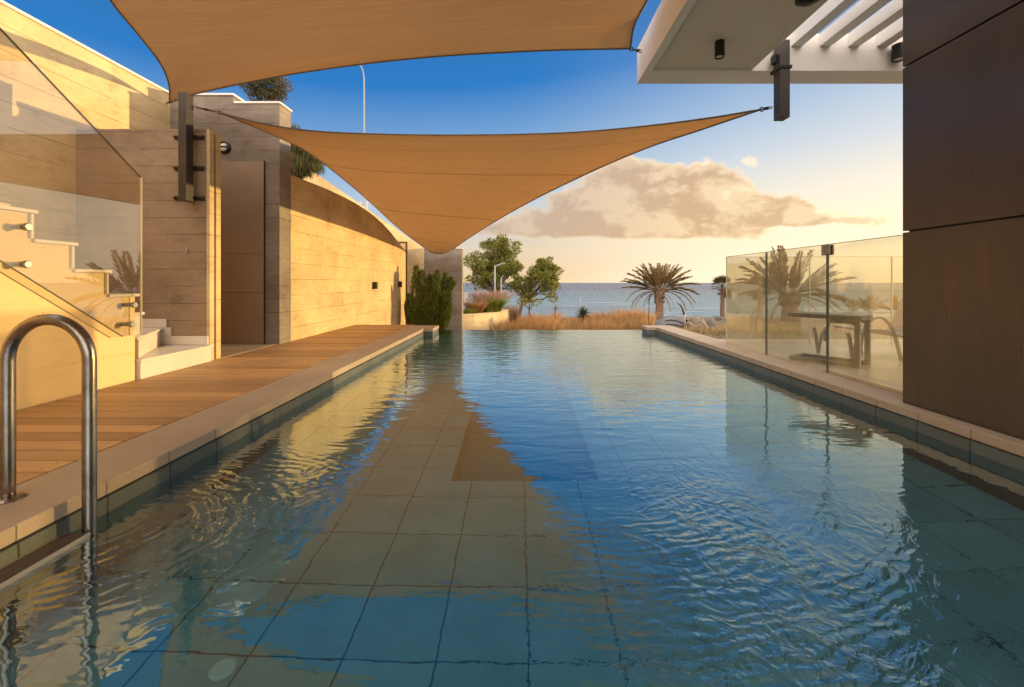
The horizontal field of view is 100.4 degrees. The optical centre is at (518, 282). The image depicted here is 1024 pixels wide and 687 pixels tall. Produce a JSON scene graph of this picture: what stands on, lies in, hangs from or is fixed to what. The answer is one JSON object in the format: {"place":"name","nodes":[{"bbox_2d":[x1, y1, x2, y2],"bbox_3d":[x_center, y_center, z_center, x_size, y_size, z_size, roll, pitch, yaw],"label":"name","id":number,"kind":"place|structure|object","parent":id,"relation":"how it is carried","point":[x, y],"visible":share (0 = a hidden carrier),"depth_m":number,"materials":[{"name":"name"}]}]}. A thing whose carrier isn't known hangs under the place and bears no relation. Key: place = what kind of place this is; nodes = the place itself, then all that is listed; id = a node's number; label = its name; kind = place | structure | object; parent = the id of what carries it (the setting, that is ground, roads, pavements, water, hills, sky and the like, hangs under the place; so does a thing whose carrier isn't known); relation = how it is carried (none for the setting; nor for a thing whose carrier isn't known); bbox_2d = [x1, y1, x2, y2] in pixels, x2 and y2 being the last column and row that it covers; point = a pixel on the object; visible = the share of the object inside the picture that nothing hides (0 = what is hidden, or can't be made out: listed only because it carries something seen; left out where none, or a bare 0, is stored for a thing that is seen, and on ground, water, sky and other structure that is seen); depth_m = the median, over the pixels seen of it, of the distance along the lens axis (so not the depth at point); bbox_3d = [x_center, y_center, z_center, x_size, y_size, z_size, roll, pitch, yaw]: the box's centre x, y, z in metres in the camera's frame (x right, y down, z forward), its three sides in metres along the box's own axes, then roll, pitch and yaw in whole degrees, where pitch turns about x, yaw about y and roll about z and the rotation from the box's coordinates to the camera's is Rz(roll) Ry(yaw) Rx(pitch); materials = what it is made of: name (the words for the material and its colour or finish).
{"place":"outdoors","nodes":[
{"label":"outdoors","id":0,"kind":"place"},
{"bbox_2d":[212,344,276,360],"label":"stone path","id":1,"kind":"structure","parent":0,"point":[227,350],"depth_m":5.58,"materials":[{"name":"beige stone"}]},
{"bbox_2d":[76,129,220,359],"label":"wing wall","id":2,"kind":"structure","parent":1,"relation":"on","point":[181,291],"depth_m":4.72,"materials":[{"name":"stone"}]},
{"bbox_2d":[173,92,204,201],"bbox_3d":[-3.638,-1.455,4.634,0.325,1.150,0.168,0,0,0],"label":"sail post","id":3,"kind":"object","parent":2,"relation":"attached to","point":[185,137],"visible":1,"depth_m":4.56,"materials":[{"name":"grey metal"}]},
{"bbox_2d":[109,0,647,103],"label":"shade sail","id":4,"kind":"object","parent":3,"relation":"attached to","point":[194,47],"visible":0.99,"depth_m":4.03,"materials":[{"name":"fabric"}]},
{"bbox_2d":[191,105,772,253],"bbox_3d":[-0.653,-1.481,8.638,5.800,1.202,9.739,0,0,0],"label":"shade sail","id":5,"kind":"object","parent":3,"relation":"attached to","point":[438,193],"visible":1,"depth_m":6.40,"materials":[{"name":"fabric"}]},
{"bbox_2d":[291,123,325,179],"bbox_3d":[-4.623,-2.069,9.028,0.976,2.741,0.748,0,0,0],"label":"weeping tree","id":6,"kind":"object","parent":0,"point":[304,164],"visible":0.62,"depth_m":8.85,"materials":[{"name":"green plant"}]},
{"bbox_2d":[3,0,908,282],"label":"sky","id":7,"kind":"structure","parent":0,"point":[829,172],"materials":[{"name":"blue"}]},
{"bbox_2d":[471,291,501,312],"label":"fountain grass","id":8,"kind":"object","parent":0,"point":[480,296],"depth_m":16.38,"materials":[{"name":"pink plant"}]},
{"bbox_2d":[469,289,520,311],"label":"fountain grass","id":9,"kind":"object","parent":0,"point":[496,304],"depth_m":16.01,"materials":[{"name":"plant"}]},
{"bbox_2d":[0,330,1023,686],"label":"pool water","id":10,"kind":"structure","parent":0,"point":[540,508],"depth_m":1.62,"materials":[{"name":"blue liquid"}]},
{"bbox_2d":[0,329,1023,567],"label":"pool wall","id":11,"kind":"structure","parent":0,"point":[71,522],"depth_m":2.60,"materials":[{"name":"stone"}]},
{"bbox_2d":[0,325,438,548],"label":"pool coping","id":12,"kind":"object","parent":11,"relation":"on","point":[51,497],"visible":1,"depth_m":2.28,"materials":[{"name":"stone"}]},
{"bbox_2d":[0,314,96,588],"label":"pool ladder","id":13,"kind":"object","parent":12,"relation":"attached to","point":[19,567],"visible":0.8,"depth_m":1.69,"materials":[{"name":"silver metal"}]},
{"bbox_2d":[642,325,1023,456],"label":"pool coping","id":14,"kind":"object","parent":11,"relation":"on","point":[889,400],"visible":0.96,"depth_m":3.52,"materials":[{"name":"stone"}]},
{"bbox_2d":[726,235,902,394],"bbox_3d":[2.963,0.248,4.582,0.057,1.234,2.994,0,0,0],"label":"glass fence","id":15,"kind":"object","parent":14,"relation":"on","point":[827,250],"visible":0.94,"depth_m":4.08,"materials":[{"name":"clear glass"}]},
{"bbox_2d":[490,306,659,329],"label":"dry grass","id":16,"kind":"structure","parent":0,"point":[531,322],"depth_m":13.49,"materials":[{"name":"brown plant"}]},
{"bbox_2d":[502,302,520,321],"bbox_3d":[-0.378,1.208,17.798,1.113,0.824,1.196,0,0,0],"label":"reed clump","id":17,"kind":"object","parent":16,"relation":"on","point":[513,312],"visible":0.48,"depth_m":17.68,"materials":[{"name":"green plant"}]},
{"bbox_2d":[463,283,902,316],"bbox_3d":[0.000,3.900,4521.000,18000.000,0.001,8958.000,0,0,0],"label":"sea","id":18,"kind":"structure","parent":0,"point":[603,296],"depth_m":98.63,"materials":[{"name":"liquid"}]},
{"bbox_2d":[491,313,902,338],"bbox_3d":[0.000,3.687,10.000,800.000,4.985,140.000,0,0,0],"label":"ground","id":19,"kind":"structure","parent":0,"point":[748,321],"depth_m":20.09,"materials":[{"name":"beige plant"}]},
{"bbox_2d":[0,0,169,268],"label":"boundary wall","id":20,"kind":"structure","parent":19,"relation":"on","point":[42,119],"depth_m":4.48,"materials":[{"name":"concrete"}]},
{"bbox_2d":[0,205,212,379],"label":"staircase","id":21,"kind":"structure","parent":19,"relation":"on","point":[160,348],"depth_m":4.16,"materials":[{"name":"white stone"}]},
{"bbox_2d":[170,93,291,343],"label":"tower wall","id":22,"kind":"structure","parent":19,"relation":"on","point":[246,142],"depth_m":6.00,"materials":[{"name":"grey concrete"}]},
{"bbox_2d":[221,141,230,153],"bbox_3d":[-4.130,-1.895,5.970,0.170,0.169,0.060,0,0,0],"label":"bulkhead lamp","id":23,"kind":"object","parent":22,"relation":"attached to","point":[225,147],"visible":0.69,"depth_m":5.96,"materials":[{"name":"black metal"}]},
{"bbox_2d":[221,161,264,343],"bbox_3d":[-3.883,-0.425,5.986,0.634,2.570,0.027,0,0,0],"label":"clad door","id":24,"kind":"structure","parent":22,"relation":"attached to","point":[242,234],"depth_m":5.97,"materials":[{"name":"brown wood"}]},
{"bbox_2d":[221,161,263,343],"bbox_3d":[-3.886,-0.420,5.987,0.628,2.556,0.024,0,0,0],"label":"door leaf","id":25,"kind":"structure","parent":24,"relation":"in","point":[242,182],"depth_m":5.97,"materials":[{"name":"brown wood"}]},
{"bbox_2d":[291,175,405,340],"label":"curved wall","id":26,"kind":"structure","parent":19,"relation":"on","point":[346,253],"depth_m":7.97,"materials":[{"name":"concrete"}]},
{"bbox_2d":[373,282,377,288],"bbox_3d":[-3.321,0.065,9.870,0.095,0.164,0.096,0,0,0],"label":"wall light","id":27,"kind":"object","parent":26,"relation":"attached to","point":[375,285],"visible":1,"depth_m":9.83,"materials":[{"name":"brown metal"}]},
{"bbox_2d":[303,172,423,324],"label":"ramp wall","id":28,"kind":"structure","parent":19,"relation":"on","point":[415,253],"depth_m":12.94,"materials":[{"name":"concrete"}]},
{"bbox_2d":[399,242,406,324],"bbox_3d":[-3.475,0.140,12.735,0.290,2.720,0.050,0,0,0],"label":"gate post","id":29,"kind":"object","parent":19,"relation":"on","point":[406,265],"visible":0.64,"depth_m":12.71,"materials":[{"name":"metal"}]},
{"bbox_2d":[403,263,456,329],"bbox_3d":[-2.484,0.504,12.047,1.545,2.112,0.849,0,0,0],"label":"evergreen bush","id":30,"kind":"object","parent":19,"relation":"on","point":[430,303],"visible":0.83,"depth_m":11.90,"materials":[{"name":"green plant"}]},
{"bbox_2d":[424,248,463,329],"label":"end wall","id":31,"kind":"structure","parent":19,"relation":"on","point":[450,263],"depth_m":13.50,"materials":[{"name":"grey concrete"}]},
{"bbox_2d":[463,309,508,329],"bbox_3d":[-2.450,1.700,16.300,4.100,1.200,3.400,0,0,0],"label":"curved planter","id":32,"kind":"object","parent":19,"relation":"on","point":[477,321],"visible":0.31,"depth_m":15.24,"materials":[{"name":"concrete"}]},
{"bbox_2d":[464,292,467,308],"bbox_3d":[-1.925,0.765,15.500,0.150,0.810,0.140,0,0,0],"label":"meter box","id":33,"kind":"object","parent":32,"relation":"on","point":[465,294],"visible":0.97,"depth_m":15.45,"materials":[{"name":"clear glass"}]},
{"bbox_2d":[463,307,477,313],"bbox_3d":[-1.758,1.015,15.308,0.814,0.330,0.708,0,0,0],"label":"grass tuft","id":34,"kind":"object","parent":32,"relation":"in","point":[469,311],"visible":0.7,"depth_m":15.15,"materials":[{"name":"green plant"}]},
{"bbox_2d":[463,296,493,312],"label":"fountain grass","id":35,"kind":"object","parent":32,"relation":"in","point":[480,306],"depth_m":15.40,"materials":[{"name":"plant"}]},
{"bbox_2d":[463,233,524,293],"bbox_3d":[-1.899,-0.239,30.267,4.694,6.471,2.816,0,0,0],"label":"coast tree","id":36,"kind":"object","parent":19,"relation":"on","point":[499,252],"visible":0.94,"depth_m":29.80,"materials":[{"name":"green plant"}]},
{"bbox_2d":[494,263,505,298],"bbox_3d":[-1.117,0.642,25.000,0.675,3.558,0.140,0,0,0],"label":"street lamp","id":37,"kind":"object","parent":19,"relation":"on","point":[495,276],"visible":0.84,"depth_m":24.97,"materials":[{"name":"white metal"}]},
{"bbox_2d":[516,297,541,315],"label":"sapling","id":38,"kind":"object","parent":19,"relation":"on","point":[520,298],"visible":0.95,"depth_m":21.98,"materials":[{"name":"green plant"}]},
{"bbox_2d":[512,256,564,316],"bbox_3d":[1.349,0.554,30.308,3.876,4.978,2.506,0,0,0],"label":"coast tree","id":39,"kind":"object","parent":19,"relation":"on","point":[543,271],"visible":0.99,"depth_m":30.14,"materials":[{"name":"green plant"}]},
{"bbox_2d":[574,305,592,320],"bbox_3d":[2.561,1.365,17.024,0.822,0.969,0.804,0,0,0],"label":"agave plant","id":40,"kind":"object","parent":19,"relation":"on","point":[582,312],"visible":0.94,"depth_m":16.96,"materials":[{"name":"green plant"}]},
{"bbox_2d":[620,262,700,319],"bbox_3d":[9.849,0.618,30.398,5.770,4.089,3.628,0,0,0],"label":"date palm","id":41,"kind":"object","parent":19,"relation":"on","point":[658,277],"visible":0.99,"depth_m":29.82,"materials":[{"name":"green plant"}]},
{"bbox_2d":[654,316,685,328],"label":"grey dome","id":42,"kind":"structure","parent":19,"relation":"on","point":[675,321],"depth_m":12.01,"materials":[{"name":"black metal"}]},
{"bbox_2d":[677,303,686,320],"bbox_3d":[4.731,0.853,12.400,0.316,0.551,0.090,0,0,0],"label":"curved fin","id":43,"kind":"object","parent":42,"relation":"on","point":[683,311],"visible":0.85,"depth_m":12.38,"materials":[{"name":"silver metal"}]},
{"bbox_2d":[684,321,694,328],"bbox_3d":[4.718,1.266,11.800,0.260,0.416,0.260,0,0,-32],"label":"rock","id":44,"kind":"object","parent":19,"relation":"on","point":[688,324],"visible":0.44,"depth_m":11.74,"materials":[{"name":"grey stone"}]},
{"bbox_2d":[685,315,707,328],"bbox_3d":[5.171,1.205,12.508,0.611,0.495,0.519,0,0,0],"label":"rock","id":45,"kind":"object","parent":19,"relation":"on","point":[697,320],"visible":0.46,"depth_m":12.31,"materials":[{"name":"grey stone"}]},
{"bbox_2d":[700,316,717,329],"bbox_3d":[6.050,1.406,14.008,0.931,0.630,0.655,0,0,0],"label":"rock","id":46,"kind":"object","parent":19,"relation":"on","point":[711,321],"visible":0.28,"depth_m":13.80,"materials":[{"name":"grey stone"}]},
{"bbox_2d":[709,316,729,320],"bbox_3d":[11.177,2.239,23.986,1.101,0.731,0.995,0,0,0],"label":"rock","id":47,"kind":"object","parent":19,"relation":"on","point":[717,318],"visible":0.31,"depth_m":23.70,"materials":[{"name":"grey stone"}]},
{"bbox_2d":[710,274,734,317],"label":"fan palm","id":48,"kind":"object","parent":19,"relation":"on","point":[721,280],"visible":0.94,"depth_m":29.87,"materials":[{"name":"green plant"}]},
{"bbox_2d":[639,328,846,338],"bbox_3d":[5.158,1.262,9.482,4.041,0.324,5.330,0,0,0],"label":"ground cover","id":49,"kind":"object","parent":19,"relation":"on","point":[733,335],"visible":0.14,"depth_m":9.68,"materials":[{"name":"green plant"}]},
{"bbox_2d":[745,275,775,318],"bbox_3d":[17.005,0.936,29.976,2.182,3.339,2.077,0,0,0],"label":"fan palm","id":50,"kind":"object","parent":19,"relation":"on","point":[757,296],"visible":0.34,"depth_m":29.87,"materials":[{"name":"green plant"}]},
{"bbox_2d":[734,245,858,321],"bbox_3d":[16.044,0.025,25.520,7.100,4.624,3.240,0,0,0],"label":"date palm","id":51,"kind":"object","parent":19,"relation":"on","point":[788,301],"visible":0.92,"depth_m":24.93,"materials":[{"name":"green plant"}]},
{"bbox_2d":[835,298,871,313],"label":"young palm","id":52,"kind":"object","parent":19,"relation":"on","point":[853,307],"visible":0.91,"depth_m":19.97,"materials":[{"name":"green plant"}]},
{"bbox_2d":[851,295,894,322],"bbox_3d":[16.987,1.282,20.550,1.569,1.397,1.788,0,0,23],"label":"young palm","id":53,"kind":"object","parent":19,"relation":"on","point":[870,304],"visible":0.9,"depth_m":20.59,"materials":[{"name":"green plant"}]},
{"bbox_2d":[879,295,902,316],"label":"young palm","id":54,"kind":"object","parent":19,"relation":"on","point":[896,304],"visible":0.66,"depth_m":20.14,"materials":[{"name":"green plant"}]},
{"bbox_2d":[719,339,902,389],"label":"terrace floor","id":55,"kind":"structure","parent":0,"point":[885,367],"depth_m":5.25,"materials":[{"name":"stone"}]},
{"bbox_2d":[787,311,872,367],"bbox_3d":[3.408,0.607,4.694,0.340,0.529,0.692,0,0,-36],"label":"table","id":56,"kind":"object","parent":55,"relation":"on","point":[856,320],"visible":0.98,"depth_m":4.52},
{"bbox_2d":[809,257,892,343],"bbox_3d":[5.940,0.251,6.080,5.930,1.239,0.016,0,0,0],"label":"glass fence","id":57,"kind":"object","parent":55,"relation":"on","point":[891,296],"visible":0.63,"depth_m":6.08,"materials":[{"name":"clear glass"}]},
{"bbox_2d":[812,302,902,360],"bbox_3d":[4.221,0.538,5.025,1.154,0.846,0.604,0,0,0],"label":"chair","id":58,"kind":"object","parent":55,"relation":"on","point":[894,329],"visible":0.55,"depth_m":5.03,"materials":[{"name":"beige plastic"}]},
{"bbox_2d":[903,0,1023,439],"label":"clad building","id":59,"kind":"structure","parent":55,"relation":"on","point":[963,211],"depth_m":2.65,"materials":[{"name":"brown wood"}]},
{"bbox_2d":[637,0,904,83],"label":"roof canopy","id":60,"kind":"object","parent":59,"relation":"on","point":[677,42],"visible":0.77,"depth_m":3.61,"materials":[{"name":"white paint"}]},
{"bbox_2d":[715,39,724,59],"bbox_3d":[1.600,-1.859,3.400,0.074,0.125,0.074,0,0,0],"label":"spotlight","id":61,"kind":"object","parent":60,"relation":"attached to","point":[719,48],"visible":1,"depth_m":3.37,"materials":[{"name":"black metal"}]},
{"bbox_2d":[770,39,791,120],"bbox_3d":[2.300,-1.773,3.759,0.130,0.674,0.138,0,0,0],"label":"canopy post","id":62,"kind":"object","parent":60,"relation":"attached to","point":[780,61],"visible":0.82,"depth_m":3.70,"materials":[{"name":"grey metal"}]},
{"bbox_2d":[757,0,819,58],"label":"ceiling lamp","id":63,"kind":"object","parent":60,"relation":"attached to","point":[802,3],"visible":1,"depth_m":2.87,"materials":[{"name":"black metal"}]},
{"bbox_2d":[891,42,902,62],"bbox_3d":[3.360,-2.035,3.773,0.104,0.130,0.110,0,0,0],"label":"spotlight","id":64,"kind":"object","parent":60,"relation":"attached to","point":[896,52],"visible":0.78,"depth_m":3.75,"materials":[{"name":"black metal"}]},
{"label":"upper ground","id":65,"kind":"structure","parent":0,"visible":0},
{"bbox_2d":[238,76,293,102],"bbox_3d":[-5.116,-2.543,8.617,1.021,3.695,0.828,0,0,-32],"label":"olive tree","id":66,"kind":"object","parent":65,"relation":"on","point":[272,91],"visible":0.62,"depth_m":8.55,"materials":[{"name":"green plant"}]},
{"bbox_2d":[359,65,364,205],"bbox_3d":[-7.575,-5.635,20.000,0.732,9.270,0.160,0,0,0],"label":"street lamp","id":67,"kind":"object","parent":65,"relation":"on","point":[363,112],"visible":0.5,"depth_m":19.97,"materials":[{"name":"white metal"}]},
{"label":"deck base","id":68,"kind":"structure","parent":0,"visible":0},
{"bbox_2d":[0,209,134,410],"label":"stair wall","id":69,"kind":"structure","parent":68,"relation":"on","point":[48,364],"depth_m":3.14,"materials":[{"name":"yellow paint"}]},
{"bbox_2d":[0,27,141,336],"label":"stair glass","id":70,"kind":"object","parent":69,"relation":"attached to","point":[26,227],"visible":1,"depth_m":3.26,"materials":[{"name":"glass"}]},
{"bbox_2d":[16,325,412,485],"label":"wooden deck","id":71,"kind":"structure","parent":68,"relation":"on","point":[48,437],"depth_m":3.19,"materials":[{"name":"brown wood"}]}
]}

